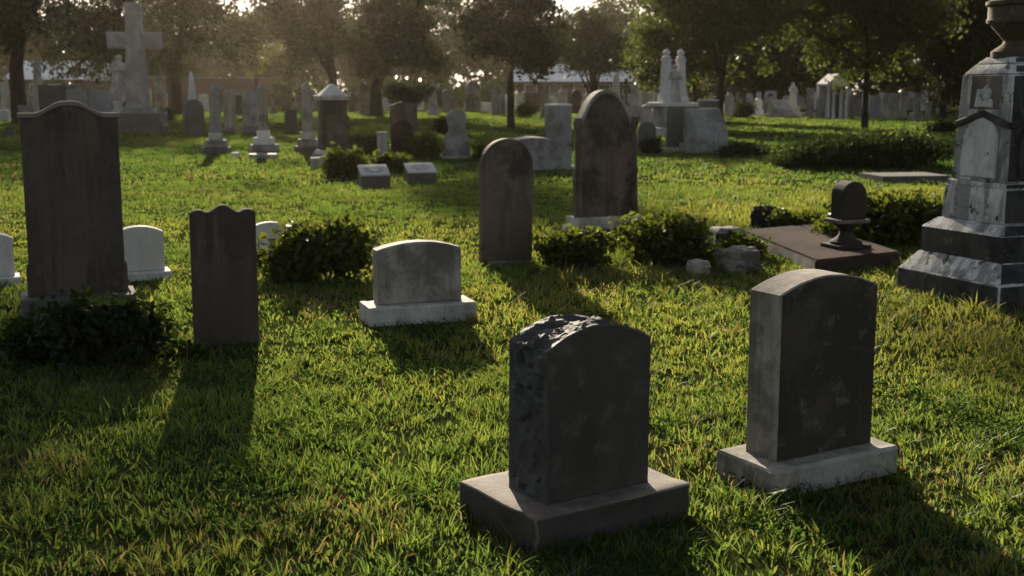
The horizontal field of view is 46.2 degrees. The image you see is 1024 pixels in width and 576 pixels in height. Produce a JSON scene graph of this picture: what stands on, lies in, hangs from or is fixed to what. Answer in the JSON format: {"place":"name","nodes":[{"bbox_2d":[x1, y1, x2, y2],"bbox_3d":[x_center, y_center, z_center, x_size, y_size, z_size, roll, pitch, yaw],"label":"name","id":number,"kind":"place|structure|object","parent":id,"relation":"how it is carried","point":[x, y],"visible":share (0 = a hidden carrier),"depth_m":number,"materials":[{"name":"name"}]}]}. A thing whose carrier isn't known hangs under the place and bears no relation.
{"place":"outdoors","nodes":[
{"label":"outdoors","id":0,"kind":"place"},
{"bbox_2d":[40,0,878,92],"label":"sky","id":1,"kind":"structure","parent":0,"point":[570,1],"materials":[{"name":"white"}]},
{"bbox_2d":[0,93,1023,575],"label":"ground","id":2,"kind":"structure","parent":0,"point":[756,563],"depth_m":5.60,"materials":[{"name":"green plant"}]},
{"bbox_2d":[0,233,21,285],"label":"headstone","id":3,"kind":"object","parent":2,"relation":"on","point":[7,268],"visible":0.84,"depth_m":9.85,"materials":[{"name":"white stone"}]},
{"bbox_2d":[32,59,42,111],"bbox_3d":[-23.562,-9.842,59.658,1.136,3.062,1.136,-3,10,-22],"label":"obelisk","id":4,"kind":"object","parent":2,"relation":"on","point":[37,77],"visible":0.42,"depth_m":59.38,"materials":[{"name":"white stone"}]},
{"bbox_2d":[0,0,95,122],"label":"shade tree","id":5,"kind":"object","parent":2,"relation":"on","point":[21,26],"visible":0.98,"depth_m":53.21,"materials":[{"name":"green plant"}]},
{"bbox_2d":[0,0,101,69],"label":"background tree","id":6,"kind":"object","parent":2,"relation":"on","point":[30,57],"visible":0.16,"depth_m":142.12,"materials":[{"name":"green plant"}]},
{"bbox_2d":[37,85,66,110],"bbox_3d":[-21.735,-8.717,56.810,1.298,1.778,0.805,-4,10,-22],"label":"gravestone","id":7,"kind":"object","parent":2,"relation":"on","point":[48,95],"visible":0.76,"depth_m":56.37,"materials":[{"name":"grey stone"}]},
{"bbox_2d":[0,61,110,103],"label":"brick building","id":8,"kind":"structure","parent":2,"relation":"on","point":[28,76],"depth_m":121.19,"materials":[{"name":"brick"}]},
{"bbox_2d":[66,89,86,104],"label":"gravestone","id":9,"kind":"object","parent":2,"relation":"on","point":[79,95],"visible":0.47,"depth_m":60.54,"materials":[{"name":"grey stone"}]},
{"bbox_2d":[17,101,136,319],"bbox_3d":[-3.072,-0.532,8.422,0.770,1.545,0.405,-3,11,-21],"label":"headstone","id":10,"kind":"object","parent":2,"relation":"on","point":[72,186],"visible":0.89,"depth_m":8.35,"materials":[{"name":"grey stone"}]},
{"bbox_2d":[89,90,111,111],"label":"gravestone","id":11,"kind":"object","parent":2,"relation":"on","point":[100,101],"visible":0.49,"depth_m":59.08,"materials":[{"name":"grey stone"}]},
{"bbox_2d":[0,282,216,374],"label":"bush","id":12,"kind":"object","parent":2,"relation":"on","point":[83,330],"visible":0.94,"depth_m":6.86,"materials":[{"name":"green plant"}]},
{"bbox_2d":[108,55,125,112],"bbox_3d":[-17.358,-8.727,52.928,0.890,3.075,0.622,-3,10,-22],"label":"statue","id":13,"kind":"object","parent":2,"relation":"on","point":[117,96],"visible":0.77,"depth_m":52.71,"materials":[{"name":"white stone"}]},
{"bbox_2d":[24,0,224,108],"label":"shade tree","id":14,"kind":"object","parent":2,"relation":"on","point":[104,20],"visible":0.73,"depth_m":63.41,"materials":[{"name":"green plant"}]},
{"bbox_2d":[106,2,169,132],"bbox_3d":[-13.672,-7.975,43.664,2.145,4.676,1.695,-3,10,-16],"label":"cross monument","id":15,"kind":"object","parent":2,"relation":"on","point":[138,113],"visible":0.91,"depth_m":43.33,"materials":[{"name":"grey stone"}]},
{"bbox_2d":[65,0,218,83],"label":"background tree","id":16,"kind":"object","parent":2,"relation":"on","point":[200,72],"visible":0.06,"depth_m":146.72,"materials":[{"name":"green plant"}]},
{"bbox_2d":[123,225,171,281],"bbox_3d":[-3.161,-0.293,10.186,0.495,0.471,0.282,-4,11,-24],"label":"headstone","id":17,"kind":"object","parent":2,"relation":"on","point":[144,256],"visible":0.66,"depth_m":10.13,"materials":[{"name":"white stone"}]},
{"bbox_2d":[154,74,166,109],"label":"gravestone","id":18,"kind":"object","parent":2,"relation":"on","point":[160,94],"visible":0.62,"depth_m":78.20,"materials":[{"name":"white stone"}]},
{"bbox_2d":[183,99,204,134],"bbox_3d":[-10.914,-5.854,41.139,0.688,1.223,0.303,-4,10,-22],"label":"gravestone","id":19,"kind":"object","parent":2,"relation":"on","point":[193,118],"visible":0.96,"depth_m":41.00,"materials":[{"name":"grey stone"}]},
{"bbox_2d":[135,0,279,114],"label":"shade tree","id":20,"kind":"object","parent":2,"relation":"on","point":[219,11],"visible":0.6,"depth_m":72.34,"materials":[{"name":"green plant"}]},
{"bbox_2d":[149,77,281,105],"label":"boundary wall","id":21,"kind":"structure","parent":2,"relation":"on","point":[203,85],"depth_m":106.31,"materials":[{"name":"grey brick"}]},
{"bbox_2d":[200,83,232,154],"bbox_3d":[-7.300,-4.154,29.534,0.715,1.744,0.716,-3,10,-22],"label":"obelisk","id":22,"kind":"object","parent":2,"relation":"on","point":[215,142],"visible":0.94,"depth_m":29.40,"materials":[{"name":"grey stone"}]},
{"bbox_2d":[189,204,258,345],"bbox_3d":[-1.813,-0.060,7.567,0.403,0.932,0.093,-3,9,-20],"label":"headstone","id":23,"kind":"object","parent":2,"relation":"on","point":[223,262],"visible":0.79,"depth_m":7.52,"materials":[{"name":"grey stone"}]},
{"bbox_2d":[223,90,237,131],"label":"gravestone","id":24,"kind":"object","parent":2,"relation":"on","point":[229,111],"visible":0.91,"depth_m":44.05,"materials":[{"name":"grey stone"}]},
{"bbox_2d":[168,0,316,80],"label":"background tree","id":25,"kind":"object","parent":2,"relation":"on","point":[216,63],"visible":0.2,"depth_m":137.65,"materials":[{"name":"green plant"}]},
{"bbox_2d":[241,90,257,132],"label":"gravestone","id":26,"kind":"object","parent":2,"relation":"on","point":[250,111],"visible":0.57,"depth_m":43.26,"materials":[{"name":"grey stone"}]},
{"bbox_2d":[227,35,286,90],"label":"ornamental tree","id":27,"kind":"object","parent":2,"relation":"on","point":[254,69],"visible":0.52,"depth_m":93.70,"materials":[{"name":"green plant"}]},
{"bbox_2d":[249,83,279,151],"bbox_3d":[-6.354,-4.338,30.624,0.678,1.749,0.678,-4,9,-22],"label":"obelisk","id":28,"kind":"object","parent":2,"relation":"on","point":[264,140],"visible":0.92,"depth_m":30.50,"materials":[{"name":"grey stone"}]},
{"bbox_2d":[256,221,290,257],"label":"headstone","id":29,"kind":"object","parent":2,"relation":"on","point":[266,226],"visible":0.26,"depth_m":11.54,"materials":[{"name":"white stone"}]},
{"bbox_2d":[266,77,312,106],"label":"shrub","id":30,"kind":"object","parent":2,"relation":"on","point":[275,86],"visible":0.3,"depth_m":102.09,"materials":[{"name":"green plant"}]},
{"bbox_2d":[284,109,296,132],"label":"gravestone","id":31,"kind":"object","parent":2,"relation":"on","point":[290,116],"visible":0.96,"depth_m":43.32,"materials":[{"name":"grey stone"}]},
{"bbox_2d":[294,82,317,153],"bbox_3d":[-5.090,-4.223,29.825,0.598,1.784,0.598,-4,10,-22],"label":"obelisk","id":32,"kind":"object","parent":2,"relation":"on","point":[307,141],"visible":0.88,"depth_m":29.70,"materials":[{"name":"grey stone"}]},
{"bbox_2d":[233,0,379,99],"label":"shade tree","id":33,"kind":"object","parent":2,"relation":"on","point":[311,40],"visible":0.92,"depth_m":68.66,"materials":[{"name":"green plant"}]},
{"bbox_2d":[251,0,373,93],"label":"background tree","id":34,"kind":"object","parent":2,"relation":"on","point":[339,65],"visible":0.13,"depth_m":150.76,"materials":[{"name":"green plant"}]},
{"bbox_2d":[256,199,386,285],"bbox_3d":[-1.690,-0.391,10.106,1.373,0.723,0.936,0,9,0],"label":"shrub","id":35,"kind":"object","parent":2,"relation":"on","point":[338,246],"visible":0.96,"depth_m":9.90,"materials":[{"name":"green plant"}]},
{"bbox_2d":[312,84,350,161],"bbox_3d":[-3.819,-3.475,25.554,0.750,1.714,0.750,-4,10,-22],"label":"pedestal monument","id":36,"kind":"object","parent":2,"relation":"on","point":[332,112],"visible":0.75,"depth_m":25.31,"materials":[{"name":"grey stone"}]},
{"bbox_2d":[317,141,372,176],"bbox_3d":[-3.031,-2.329,21.879,1.123,0.677,0.987,6,11,34],"label":"shrub","id":37,"kind":"object","parent":2,"relation":"on","point":[340,162],"visible":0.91,"depth_m":21.74,"materials":[{"name":"green plant"}]},
{"bbox_2d":[358,79,371,113],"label":"gravestone","id":38,"kind":"object","parent":2,"relation":"on","point":[364,99],"visible":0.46,"depth_m":73.46,"materials":[{"name":"grey stone"}]},
{"bbox_2d":[348,126,390,152],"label":"shrub","id":39,"kind":"object","parent":2,"relation":"on","point":[367,141],"visible":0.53,"depth_m":29.69,"materials":[{"name":"green plant"}]},
{"bbox_2d":[357,164,389,187],"bbox_3d":[-2.262,-1.820,19.666,0.480,0.384,0.363,-3,10,-17],"label":"plaque marker","id":40,"kind":"object","parent":2,"relation":"on","point":[375,175],"visible":0.98,"depth_m":19.55,"materials":[{"name":"grey stone"}]},
{"bbox_2d":[362,149,417,173],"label":"shrub","id":41,"kind":"object","parent":2,"relation":"on","point":[394,162],"visible":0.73,"depth_m":22.60,"materials":[{"name":"green plant"}]},
{"bbox_2d":[390,119,416,155],"bbox_3d":[-2.587,-3.510,28.225,0.688,0.908,0.231,-3,9,-15],"label":"gravestone","id":42,"kind":"object","parent":2,"relation":"on","point":[401,130],"visible":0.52,"depth_m":28.15,"materials":[{"name":"brown stone"}]},
{"bbox_2d":[389,102,417,148],"bbox_3d":[-2.808,-4.185,31.093,0.710,1.235,0.160,-3,10,-15],"label":"gravestone","id":43,"kind":"object","parent":2,"relation":"on","point":[404,111],"visible":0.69,"depth_m":30.96,"materials":[{"name":"grey stone"}]},
{"bbox_2d":[336,0,471,115],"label":"shade tree","id":44,"kind":"object","parent":2,"relation":"on","point":[396,44],"visible":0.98,"depth_m":67.22,"materials":[{"name":"green plant"}]},
{"bbox_2d":[372,77,436,106],"bbox_3d":[-3.194,-5.250,35.633,1.950,2.054,2.018,0,9,0],"label":"clipped tree","id":45,"kind":"object","parent":2,"relation":"on","point":[402,92],"visible":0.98,"depth_m":35.27,"materials":[{"name":"green plant"}]},
{"bbox_2d":[347,0,476,86],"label":"background tree","id":46,"kind":"object","parent":2,"relation":"on","point":[416,78],"visible":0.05,"depth_m":144.70,"materials":[{"name":"green plant"}]},
{"bbox_2d":[359,239,476,326],"bbox_3d":[-0.661,-0.044,8.379,0.775,0.579,0.347,-3,10,-19],"label":"headstone","id":47,"kind":"object","parent":2,"relation":"on","point":[418,280],"visible":0.85,"depth_m":8.29,"materials":[{"name":"white stone"}]},
{"bbox_2d":[404,163,436,183],"bbox_3d":[-1.566,-1.948,20.500,0.501,0.362,0.381,-3,10,-17],"label":"plaque marker","id":48,"kind":"object","parent":2,"relation":"on","point":[423,173],"visible":0.98,"depth_m":20.38,"materials":[{"name":"grey stone"}]},
{"bbox_2d":[400,128,444,158],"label":"shrub","id":49,"kind":"object","parent":2,"relation":"on","point":[425,145],"visible":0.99,"depth_m":27.40,"materials":[{"name":"green plant"}]},
{"bbox_2d":[425,112,448,133],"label":"shrub","id":50,"kind":"object","parent":2,"relation":"on","point":[439,125],"visible":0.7,"depth_m":41.94,"materials":[{"name":"green plant"}]},
{"bbox_2d":[418,77,464,106],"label":"shrub","id":51,"kind":"object","parent":2,"relation":"on","point":[443,86],"visible":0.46,"depth_m":101.92,"materials":[{"name":"green plant"}]},
{"bbox_2d":[442,90,453,113],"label":"gravestone","id":52,"kind":"object","parent":2,"relation":"on","point":[447,101],"visible":0.92,"depth_m":75.82,"materials":[{"name":"grey stone"}]},
{"bbox_2d":[441,110,471,158],"bbox_3d":[-1.272,-3.522,27.567,0.689,1.144,0.400,-2,9,-12],"label":"gravestone","id":53,"kind":"object","parent":2,"relation":"on","point":[455,139],"visible":0.89,"depth_m":27.46,"materials":[{"name":"white stone"}]},
{"bbox_2d":[0,9,928,99],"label":"woods","id":54,"kind":"object","parent":2,"relation":"on","point":[707,93],"visible":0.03,"depth_m":165.75,"materials":[{"name":"green plant"}]},
{"bbox_2d":[465,80,480,111],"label":"gravestone","id":55,"kind":"object","parent":2,"relation":"on","point":[472,95],"visible":0.99,"depth_m":80.82,"materials":[{"name":"grey stone"}]},
{"bbox_2d":[420,0,555,101],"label":"background tree","id":56,"kind":"object","parent":2,"relation":"on","point":[488,69],"visible":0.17,"depth_m":140.76,"materials":[{"name":"green plant"}]},
{"bbox_2d":[460,75,515,101],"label":"shrub","id":57,"kind":"object","parent":2,"relation":"on","point":[487,97],"visible":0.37,"depth_m":101.65,"materials":[{"name":"green plant"}]},
{"bbox_2d":[491,90,504,114],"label":"gravestone","id":58,"kind":"object","parent":2,"relation":"on","point":[497,102],"visible":0.81,"depth_m":71.47,"materials":[{"name":"grey stone"}]},
{"bbox_2d":[479,138,532,265],"bbox_3d":[-0.056,-0.777,10.965,0.488,1.172,0.258,-3,10,-19],"label":"headstone","id":59,"kind":"object","parent":2,"relation":"on","point":[505,191],"visible":0.88,"depth_m":10.91,"materials":[{"name":"grey stone"}]},
{"bbox_2d":[0,250,1023,575],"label":"clover","id":60,"kind":"object","parent":2,"relation":"on","point":[646,552],"visible":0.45,"depth_m":5.62,"materials":[{"name":"green plant"}]},
{"bbox_2d":[444,0,585,128],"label":"young tree","id":61,"kind":"object","parent":2,"relation":"on","point":[518,35],"visible":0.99,"depth_m":46.77,"materials":[{"name":"green plant"}]},
{"bbox_2d":[514,99,541,117],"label":"shrub","id":62,"kind":"object","parent":2,"relation":"on","point":[525,109],"visible":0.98,"depth_m":64.33,"materials":[{"name":"green plant"}]},
{"bbox_2d":[512,136,571,170],"bbox_3d":[0.397,-2.673,23.801,1.464,0.649,0.753,-1,10,-8],"label":"gravestone","id":63,"kind":"object","parent":2,"relation":"on","point":[548,154],"visible":0.6,"depth_m":23.48,"materials":[{"name":"grey stone"}]},
{"bbox_2d":[544,104,571,144],"bbox_3d":[1.322,-4.675,34.371,0.701,1.182,0.434,-4,11,-22],"label":"gravestone","id":64,"kind":"object","parent":2,"relation":"on","point":[558,119],"visible":0.78,"depth_m":34.19,"materials":[{"name":"grey stone"}]},
{"bbox_2d":[522,222,618,271],"bbox_3d":[0.557,-0.360,10.677,0.773,0.461,0.761,8,13,42],"label":"shrub","id":65,"kind":"object","parent":2,"relation":"on","point":[574,245],"visible":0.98,"depth_m":10.56,"materials":[{"name":"green plant"}]},
{"bbox_2d":[458,314,689,554],"bbox_3d":[0.236,0.493,4.505,0.724,0.806,0.525,-6,11,-34],"label":"headstone","id":66,"kind":"object","parent":2,"relation":"on","point":[579,385],"visible":0.98,"depth_m":4.35,"materials":[{"name":"stone"}]},
{"bbox_2d":[513,63,659,103],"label":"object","id":67,"kind":"structure","parent":2,"relation":"on","point":[568,83],"depth_m":123.32,"materials":[{"name":"brick"}]},
{"bbox_2d":[549,0,640,95],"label":"spreading tree","id":68,"kind":"object","parent":2,"relation":"on","point":[601,46],"visible":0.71,"depth_m":72.70,"materials":[{"name":"green plant"}]},
{"bbox_2d":[554,0,646,62],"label":"background tree","id":69,"kind":"object","parent":2,"relation":"on","point":[614,6],"visible":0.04,"depth_m":144.19,"materials":[{"name":"green plant"}]},
{"bbox_2d":[566,90,641,229],"bbox_3d":[1.064,-1.480,13.882,0.822,1.602,0.425,-4,9,-17],"label":"headstone","id":70,"kind":"object","parent":2,"relation":"on","point":[605,126],"visible":0.94,"depth_m":13.79,"materials":[{"name":"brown stone"}]},
{"bbox_2d":[626,80,640,116],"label":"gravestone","id":71,"kind":"object","parent":2,"relation":"on","point":[634,108],"visible":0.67,"depth_m":67.67,"materials":[{"name":"white stone"}]},
{"bbox_2d":[637,122,655,151],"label":"gravestone","id":72,"kind":"object","parent":2,"relation":"on","point":[646,128],"visible":0.69,"depth_m":29.89,"materials":[{"name":"grey stone"}]},
{"bbox_2d":[638,135,663,153],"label":"shrub","id":73,"kind":"object","parent":2,"relation":"on","point":[648,146],"visible":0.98,"depth_m":29.31,"materials":[{"name":"green plant"}]},
{"bbox_2d":[596,201,720,267],"bbox_3d":[1.307,-0.486,10.875,1.187,0.644,0.888,0,9,0],"label":"shrub","id":74,"kind":"object","parent":2,"relation":"on","point":[682,243],"visible":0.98,"depth_m":10.72,"materials":[{"name":"green plant"}]},
{"bbox_2d":[588,0,732,101],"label":"background tree","id":75,"kind":"object","parent":2,"relation":"on","point":[641,15],"visible":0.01,"depth_m":98.88,"materials":[{"name":"green plant"}]},
{"bbox_2d":[647,49,698,136],"bbox_3d":[5.398,-6.525,40.245,1.497,2.939,1.296,-3,10,-18],"label":"twin pillar monument","id":76,"kind":"object","parent":2,"relation":"on","point":[673,91],"visible":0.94,"depth_m":39.98,"materials":[{"name":"white stone"}]},
{"bbox_2d":[661,107,684,152],"bbox_3d":[4.179,-3.982,30.331,0.792,1.147,0.258,-3,9,-22],"label":"gravestone","id":77,"kind":"object","parent":2,"relation":"on","point":[675,129],"visible":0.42,"depth_m":30.24,"materials":[{"name":"white stone"}]},
{"bbox_2d":[655,34,736,107],"bbox_3d":[9.109,-11.668,60.617,4.678,6.515,5.274,0,9,0],"label":"ornamental tree","id":78,"kind":"object","parent":2,"relation":"on","point":[694,89],"visible":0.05,"depth_m":60.83,"materials":[{"name":"green plant"}]},
{"bbox_2d":[686,259,710,276],"bbox_3d":[1.602,-0.167,10.325,0.202,0.158,0.165,-3,10,-17],"label":"boulder","id":79,"kind":"object","parent":2,"relation":"on","point":[698,265],"visible":0.84,"depth_m":10.27,"materials":[{"name":"grey stone"}]},
{"bbox_2d":[679,108,727,153],"bbox_3d":[4.829,-3.901,29.894,1.046,1.126,0.796,-4,11,-22],"label":"slant marker","id":80,"kind":"object","parent":2,"relation":"on","point":[705,129],"visible":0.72,"depth_m":29.70,"materials":[{"name":"grey stone"}]},
{"bbox_2d":[609,0,804,118],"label":"shade tree","id":81,"kind":"object","parent":2,"relation":"on","point":[704,26],"visible":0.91,"depth_m":48.05,"materials":[{"name":"green plant"}]},
{"bbox_2d":[713,245,761,272],"bbox_3d":[1.996,-0.251,10.560,0.382,0.249,0.309,-3,10,-17],"label":"boulder","id":82,"kind":"object","parent":2,"relation":"on","point":[741,257],"visible":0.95,"depth_m":10.45,"materials":[{"name":"grey stone"}]},
{"bbox_2d":[707,218,772,257],"bbox_3d":[2.132,-0.447,11.353,0.666,0.415,0.589,0,9,0],"label":"shrub","id":83,"kind":"object","parent":2,"relation":"on","point":[751,240],"visible":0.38,"depth_m":11.29,"materials":[{"name":"green plant"}]},
{"bbox_2d":[727,99,757,117],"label":"shrub","id":84,"kind":"object","parent":2,"relation":"on","point":[743,110],"visible":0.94,"depth_m":64.24,"materials":[{"name":"green plant"}]},
{"bbox_2d":[712,137,775,157],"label":"shrub","id":85,"kind":"object","parent":2,"relation":"on","point":[745,149],"visible":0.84,"depth_m":28.04,"materials":[{"name":"green plant"}]},
{"bbox_2d":[750,205,776,228],"bbox_3d":[2.891,-0.801,13.733,0.341,0.302,0.193,-3,10,-17],"label":"broken stone","id":86,"kind":"object","parent":2,"relation":"on","point":[757,216],"visible":0.66,"depth_m":13.65,"materials":[{"name":"grey stone"}]},
{"bbox_2d":[765,100,794,117],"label":"slant marker","id":87,"kind":"object","parent":2,"relation":"on","point":[780,108],"visible":0.87,"depth_m":65.84,"materials":[{"name":"white stone"}]},
{"bbox_2d":[702,0,859,104],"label":"background tree","id":88,"kind":"object","parent":2,"relation":"on","point":[787,64],"visible":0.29,"depth_m":87.74,"materials":[{"name":"green plant"}]},
{"bbox_2d":[762,204,823,227],"bbox_3d":[3.244,-0.763,13.400,0.947,0.356,0.604,0,9,0],"label":"shrub","id":89,"kind":"object","parent":2,"relation":"on","point":[785,217],"visible":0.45,"depth_m":13.34,"materials":[{"name":"green plant"}]},
{"bbox_2d":[716,269,897,499],"bbox_3d":[1.239,0.375,4.979,0.706,0.893,0.366,-6,11,-30],"label":"headstone","id":90,"kind":"object","parent":2,"relation":"on","point":[811,367],"visible":0.83,"depth_m":4.87,"materials":[{"name":"stone"}]},
{"bbox_2d":[741,224,899,271],"bbox_3d":[2.979,-0.396,11.807,0.966,0.160,2.726,-1,10,-6],"label":"ledger tomb","id":91,"kind":"object","parent":2,"relation":"on","point":[799,244],"visible":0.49,"depth_m":11.04,"materials":[{"name":"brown stone"}]},
{"bbox_2d":[820,180,871,249],"bbox_3d":[3.123,-0.689,11.181,0.360,0.622,0.300,-3,10,-18],"label":"pedestal tablet","id":92,"kind":"object","parent":91,"relation":"on","point":[848,208],"visible":1,"depth_m":11.09,"materials":[{"name":"black stone"}]},
{"bbox_2d":[816,74,849,117],"bbox_3d":[17.195,-10.288,64.454,1.324,2.403,1.316,-3,10,-15],"label":"gabled tomb","id":93,"kind":"object","parent":2,"relation":"on","point":[831,104],"visible":0.69,"depth_m":64.06,"materials":[{"name":"grey stone"}]},
{"bbox_2d":[847,94,861,117],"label":"gravestone","id":94,"kind":"object","parent":2,"relation":"on","point":[854,105],"visible":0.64,"depth_m":65.67,"materials":[{"name":"grey stone"}]},
{"bbox_2d":[755,122,955,170],"bbox_3d":[7.248,-2.897,24.367,4.543,1.014,2.927,0,9,0],"label":"shrub","id":95,"kind":"object","parent":2,"relation":"on","point":[903,149],"visible":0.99,"depth_m":24.01,"materials":[{"name":"green plant"}]},
{"bbox_2d":[788,18,931,95],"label":"background tree","id":96,"kind":"object","parent":2,"relation":"on","point":[860,82],"visible":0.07,"depth_m":91.96,"materials":[{"name":"green plant"}]},
{"bbox_2d":[803,179,943,247],"bbox_3d":[3.905,-0.761,12.432,1.817,0.696,1.296,0,9,0],"label":"shrub","id":97,"kind":"object","parent":2,"relation":"on","point":[896,219],"visible":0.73,"depth_m":12.21,"materials":[{"name":"green plant"}]},
{"bbox_2d":[782,0,976,128],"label":"shade tree","id":98,"kind":"object","parent":2,"relation":"on","point":[883,28],"visible":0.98,"depth_m":47.08,"materials":[{"name":"green plant"}]},
{"bbox_2d":[838,13,935,108],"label":"background tree","id":99,"kind":"object","parent":2,"relation":"on","point":[901,65],"visible":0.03,"depth_m":89.79,"materials":[{"name":"green plant"}]},
{"bbox_2d":[880,94,898,118],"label":"gravestone","id":100,"kind":"object","parent":2,"relation":"on","point":[889,107],"visible":0.78,"depth_m":62.31,"materials":[{"name":"white stone"}]},
{"bbox_2d":[859,172,949,183],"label":"grave slab","id":101,"kind":"structure","parent":2,"relation":"on","point":[897,177],"depth_m":20.53,"materials":[{"name":"grey stone"}]},
{"bbox_2d":[908,93,923,121],"bbox_3d":[19.545,-8.727,58.012,0.773,1.403,0.460,-5,11,-26],"label":"cross marker","id":102,"kind":"object","parent":2,"relation":"on","point":[915,116],"visible":0.86,"depth_m":57.92,"materials":[{"name":"grey stone"}]},
{"bbox_2d":[916,116,956,132],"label":"shrub","id":103,"kind":"object","parent":2,"relation":"on","point":[940,125],"visible":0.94,"depth_m":43.56,"materials":[{"name":"green plant"}]},
{"bbox_2d":[896,0,989,119],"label":"evergreen tree","id":104,"kind":"object","parent":2,"relation":"on","point":[941,59],"visible":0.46,"depth_m":59.74,"materials":[{"name":"green plant"}]},
{"bbox_2d":[897,0,1023,311],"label":"urn monument","id":105,"kind":"object","parent":2,"relation":"on","point":[972,241],"visible":1,"depth_m":8.97,"materials":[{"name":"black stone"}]},
{"bbox_2d":[945,0,1002,85],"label":"evergreen tree","id":106,"kind":"object","parent":2,"relation":"on","point":[995,41],"visible":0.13,"depth_m":56.58,"materials":[{"name":"green plant"}]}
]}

